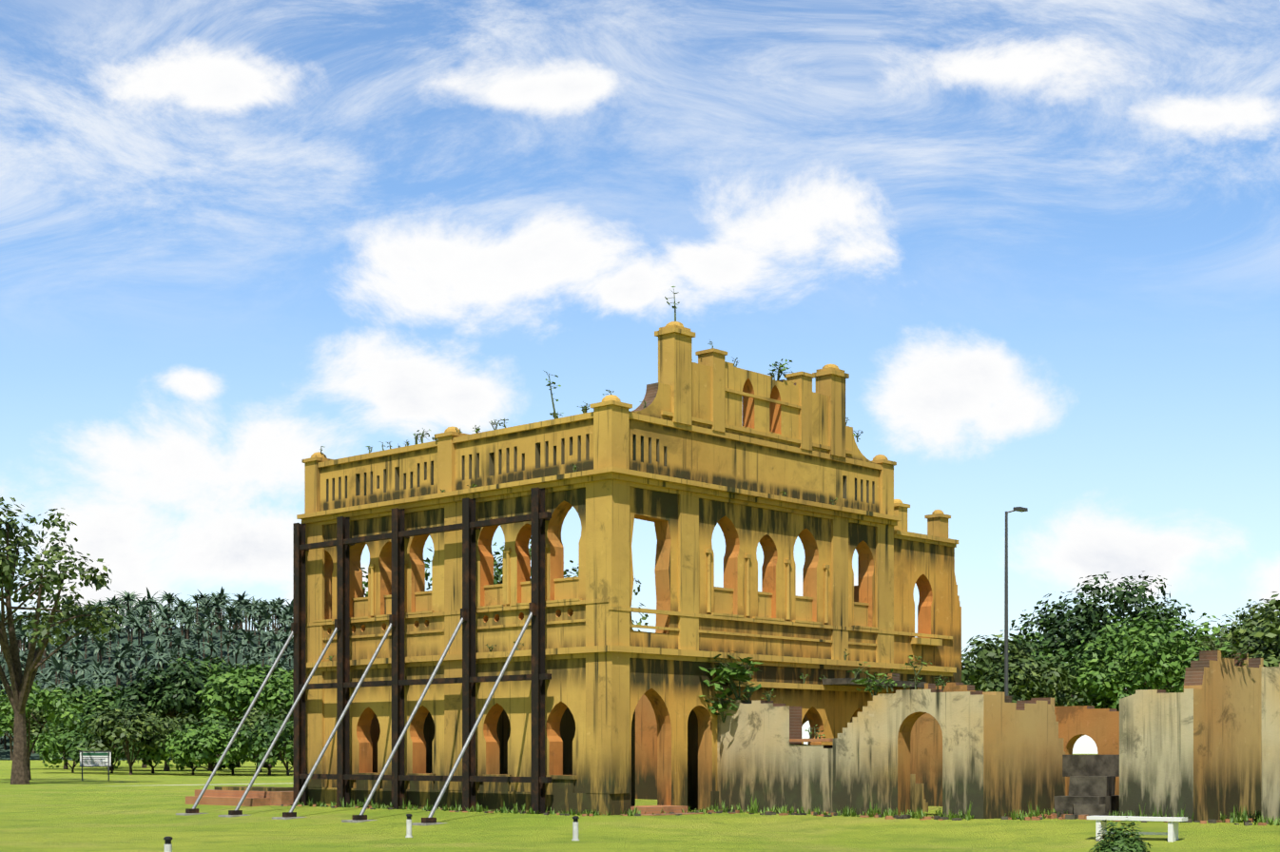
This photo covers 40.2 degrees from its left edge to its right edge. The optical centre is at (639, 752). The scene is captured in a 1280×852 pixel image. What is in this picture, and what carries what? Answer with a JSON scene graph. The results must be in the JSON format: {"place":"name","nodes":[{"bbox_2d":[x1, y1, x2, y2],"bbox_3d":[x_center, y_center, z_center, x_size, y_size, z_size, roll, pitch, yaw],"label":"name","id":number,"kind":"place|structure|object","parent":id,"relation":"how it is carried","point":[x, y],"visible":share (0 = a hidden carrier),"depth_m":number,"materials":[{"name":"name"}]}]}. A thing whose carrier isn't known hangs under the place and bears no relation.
{"place":"outdoors","nodes":[
{"label":"outdoors","id":0,"kind":"place"},
{"bbox_2d":[0,586,293,760],"bbox_3d":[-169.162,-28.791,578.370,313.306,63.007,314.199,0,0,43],"label":"hill palm","id":1,"kind":"object","parent":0,"point":[134,615],"depth_m":568.96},
{"bbox_2d":[361,544,531,597],"bbox_3d":[-7.553,-3.168,65.885,7.927,10.515,8.565,0,0,43],"label":"tree","id":2,"kind":"object","parent":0,"point":[497,575],"depth_m":64.93,"materials":[{"name":"green plant"}]},
{"bbox_2d":[324,487,585,793],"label":"facade wall","id":3,"kind":"structure","parent":0,"point":[565,687],"depth_m":47.79,"materials":[{"name":"yellow paint"}]},
{"bbox_2d":[423,707,698,809],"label":"inner partition wall","id":4,"kind":"structure","parent":0,"point":[567,728],"depth_m":49.56,"materials":[{"name":"black"}]},
{"bbox_2d":[492,536,648,631],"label":"tree","id":5,"kind":"object","parent":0,"point":[576,572],"depth_m":72.13,"materials":[{"name":"green plant"}]},
{"bbox_2d":[0,754,1279,851],"bbox_3d":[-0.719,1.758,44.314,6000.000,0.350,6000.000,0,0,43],"label":"ground","id":6,"kind":"structure","parent":0,"point":[60,808],"depth_m":40.32,"materials":[{"name":"green plant"}]},
{"bbox_2d":[0,679,83,780],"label":"tree","id":7,"kind":"object","parent":6,"relation":"on","point":[56,702],"depth_m":119.14,"materials":[{"name":"green plant"}]},
{"bbox_2d":[5,684,90,769],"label":"tree","id":8,"kind":"object","parent":6,"relation":"on","point":[35,729],"depth_m":197.30,"materials":[{"name":"green plant"}]},
{"bbox_2d":[0,496,123,784],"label":"tree","id":9,"kind":"object","parent":6,"relation":"on","point":[99,582],"depth_m":104.80,"materials":[{"name":"green plant"}]},
{"bbox_2d":[26,727,121,773],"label":"tree","id":10,"kind":"object","parent":6,"relation":"on","point":[48,747],"depth_m":160.61,"materials":[{"name":"green plant"}]},
{"bbox_2d":[78,751,111,780],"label":"sign board","id":11,"kind":"object","parent":6,"relation":"on","point":[92,759],"visible":0.9,"depth_m":118.24,"materials":[{"name":"white"}]},
{"bbox_2d":[55,721,155,773],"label":"tree","id":12,"kind":"object","parent":6,"relation":"on","point":[75,746],"depth_m":155.97,"materials":[{"name":"green plant"}]},
{"bbox_2d":[38,680,189,770],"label":"tree","id":13,"kind":"object","parent":6,"relation":"on","point":[99,699],"depth_m":182.60,"materials":[{"name":"green plant"}]},
{"bbox_2d":[81,707,182,775],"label":"tree","id":14,"kind":"object","parent":6,"relation":"on","point":[106,729],"depth_m":148.81,"materials":[{"name":"green plant"}]},
{"bbox_2d":[98,686,205,768],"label":"tree","id":15,"kind":"object","parent":6,"relation":"on","point":[120,692],"depth_m":215.76,"materials":[{"name":"green plant"}]},
{"bbox_2d":[113,707,197,773],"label":"tree","id":16,"kind":"object","parent":6,"relation":"on","point":[187,719],"depth_m":159.90,"materials":[{"name":"green plant"}]},
{"bbox_2d":[103,662,214,771],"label":"tree","id":17,"kind":"object","parent":6,"relation":"on","point":[181,689],"depth_m":175.90,"materials":[{"name":"green plant"}]},
{"bbox_2d":[163,835,172,851],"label":"bollard light","id":18,"kind":"object","parent":6,"relation":"on","point":[167,844],"visible":1,"depth_m":28.84,"materials":[{"name":"metal"}]},
{"bbox_2d":[134,723,241,775],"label":"tree","id":19,"kind":"object","parent":6,"relation":"on","point":[156,756],"depth_m":150.39,"materials":[{"name":"green plant"}]},
{"bbox_2d":[148,653,251,769],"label":"tree","id":20,"kind":"object","parent":6,"relation":"on","point":[208,669],"depth_m":190.15,"materials":[{"name":"green plant"}]},
{"bbox_2d":[159,721,263,775],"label":"tree","id":21,"kind":"object","parent":6,"relation":"on","point":[187,747],"depth_m":143.58,"materials":[{"name":"green plant"}]},
{"bbox_2d":[181,710,258,774],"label":"tree","id":22,"kind":"object","parent":6,"relation":"on","point":[223,725],"depth_m":155.43,"materials":[{"name":"green plant"}]},
{"bbox_2d":[185,786,293,806],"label":"brick plinth","id":23,"kind":"structure","parent":6,"relation":"on","point":[259,796],"depth_m":53.29,"materials":[{"name":"brick"}]},
{"bbox_2d":[195,661,293,772],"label":"tree","id":24,"kind":"object","parent":6,"relation":"on","point":[237,692],"depth_m":166.32,"materials":[{"name":"green plant"}]},
{"bbox_2d":[222,701,293,775],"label":"tree","id":25,"kind":"object","parent":6,"relation":"on","point":[254,716],"depth_m":149.83,"materials":[{"name":"green plant"}]},
{"bbox_2d":[228,715,293,775],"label":"tree","id":26,"kind":"object","parent":6,"relation":"on","point":[263,739],"depth_m":142.82,"materials":[{"name":"green plant"}]},
{"bbox_2d":[252,746,293,768],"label":"tree","id":27,"kind":"object","parent":6,"relation":"on","point":[291,757],"visible":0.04,"depth_m":153.22,"materials":[{"name":"green plant"}]},
{"bbox_2d":[175,612,532,825],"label":"diagonal braces","id":28,"kind":"object","parent":6,"relation":"on","point":[331,736],"visible":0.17,"depth_m":47.43,"materials":[{"name":"grey metal"}]},
{"bbox_2d":[185,486,551,823],"bbox_3d":[-7.554,-2.584,47.738,10.990,8.626,4.238,0,0,43],"label":"steel support frame","id":29,"kind":"object","parent":6,"relation":"on","point":[470,525],"visible":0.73,"depth_m":49.30,"materials":[{"name":"black metal"}]},
{"bbox_2d":[405,814,412,837],"bbox_3d":[-5.104,1.633,38.693,0.166,0.580,0.170,0,0,43],"label":"bollard light","id":30,"kind":"object","parent":6,"relation":"on","point":[409,825],"visible":0.94,"depth_m":38.64,"materials":[{"name":"metal"}]},
{"bbox_2d":[571,815,579,840],"bbox_3d":[-1.368,1.630,37.171,0.166,0.580,0.170,0,0,43],"label":"bollard light","id":31,"kind":"object","parent":6,"relation":"on","point":[575,828],"visible":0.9,"depth_m":37.12,"materials":[{"name":"metal"}]},
{"bbox_2d":[329,554,860,799],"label":"interior wall","id":32,"kind":"structure","parent":6,"relation":"on","point":[646,755],"depth_m":59.56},
{"bbox_2d":[296,321,958,815],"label":"building trim and piers","id":33,"kind":"structure","parent":6,"relation":"on","point":[607,481],"depth_m":47.97,"materials":[{"name":"paint"}]},
{"bbox_2d":[320,418,879,513],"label":"parapet wall","id":34,"kind":"structure","parent":33,"relation":"on","point":[562,449],"depth_m":48.23,"materials":[{"name":"paint"}]},
{"bbox_2d":[628,361,875,464],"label":"parapet","id":35,"kind":"structure","parent":33,"relation":"attached to","point":[759,415],"depth_m":48.67,"materials":[{"name":"paint"}]},
{"bbox_2d":[281,755,1266,825],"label":"fallen masonry blocks","id":36,"kind":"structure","parent":6,"relation":"on","point":[1092,786],"depth_m":42.53,"materials":[{"name":"stone"}]},
{"bbox_2d":[295,795,1279,825],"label":"weeds","id":37,"kind":"object","parent":6,"relation":"on","point":[1240,817],"visible":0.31,"depth_m":43.89,"materials":[{"name":"green plant"}]},
{"bbox_2d":[1004,506,1027,696],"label":"street lamp pole","id":38,"kind":"object","parent":6,"relation":"on","point":[1019,509],"visible":0.56,"depth_m":76.83,"materials":[{"name":"grey metal"}]},
{"bbox_2d":[969,637,1079,706],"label":"tree","id":39,"kind":"object","parent":6,"relation":"on","point":[1011,649],"visible":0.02,"depth_m":181.90,"materials":[{"name":"green plant"}]},
{"bbox_2d":[961,630,1097,706],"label":"tree","id":40,"kind":"object","parent":6,"relation":"on","point":[984,673],"depth_m":145.18,"materials":[{"name":"green plant"}]},
{"bbox_2d":[1001,625,1128,711],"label":"tree","id":41,"kind":"object","parent":6,"relation":"on","point":[1044,651],"depth_m":156.12,"materials":[{"name":"green plant"}]},
{"bbox_2d":[1010,571,1198,695],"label":"tree","id":42,"kind":"object","parent":6,"relation":"on","point":[1089,616],"depth_m":160.53,"materials":[{"name":"green plant"}]},
{"bbox_2d":[1088,816,1152,851],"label":"lawn shrub","id":43,"kind":"object","parent":6,"relation":"on","point":[1122,844],"depth_m":28.49,"materials":[{"name":"green plant"}]},
{"bbox_2d":[1086,815,1187,841],"bbox_3d":[9.919,1.527,34.937,1.900,0.500,0.440,0,0,33],"label":"garden bench","id":44,"kind":"object","parent":6,"relation":"on","point":[1173,829],"visible":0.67,"depth_m":34.68,"materials":[{"name":"white"}]},
{"bbox_2d":[1066,606,1238,711],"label":"tree","id":45,"kind":"object","parent":6,"relation":"on","point":[1109,670],"depth_m":144.79,"materials":[{"name":"green plant"}]},
{"bbox_2d":[1116,625,1239,711],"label":"tree","id":46,"kind":"object","parent":6,"relation":"on","point":[1172,660],"visible":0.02,"depth_m":151.41,"materials":[{"name":"green plant"}]},
{"bbox_2d":[1183,591,1279,677],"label":"tree","id":47,"kind":"object","parent":6,"relation":"on","point":[1265,632],"depth_m":116.24,"materials":[{"name":"green plant"}]},
{"bbox_2d":[1216,599,1276,638],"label":"tree","id":48,"kind":"object","parent":6,"relation":"on","point":[1246,618],"visible":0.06,"depth_m":191.55,"materials":[{"name":"green plant"}]},
{"bbox_2d":[0,0,1279,786],"label":"sky","id":49,"kind":"structure","parent":0,"point":[1036,243],"materials":[{"name":"blue"}]},
{"bbox_2d":[611,486,961,814],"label":"facade wall","id":50,"kind":"structure","parent":0,"point":[672,690],"depth_m":49.03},
{"bbox_2d":[319,286,1260,738],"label":"wall plants","id":51,"kind":"object","parent":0,"point":[740,670],"depth_m":46.69,"materials":[{"name":"green plant"}]},
{"bbox_2d":[717,650,1279,824],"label":"ruined wall","id":52,"kind":"structure","parent":0,"point":[1205,746],"depth_m":42.73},
{"bbox_2d":[716,699,833,741],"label":"annexe ledges","id":53,"kind":"object","parent":52,"relation":"attached to","point":[794,740],"visible":0.71,"depth_m":45.40,"materials":[{"name":"paint"}]}
]}

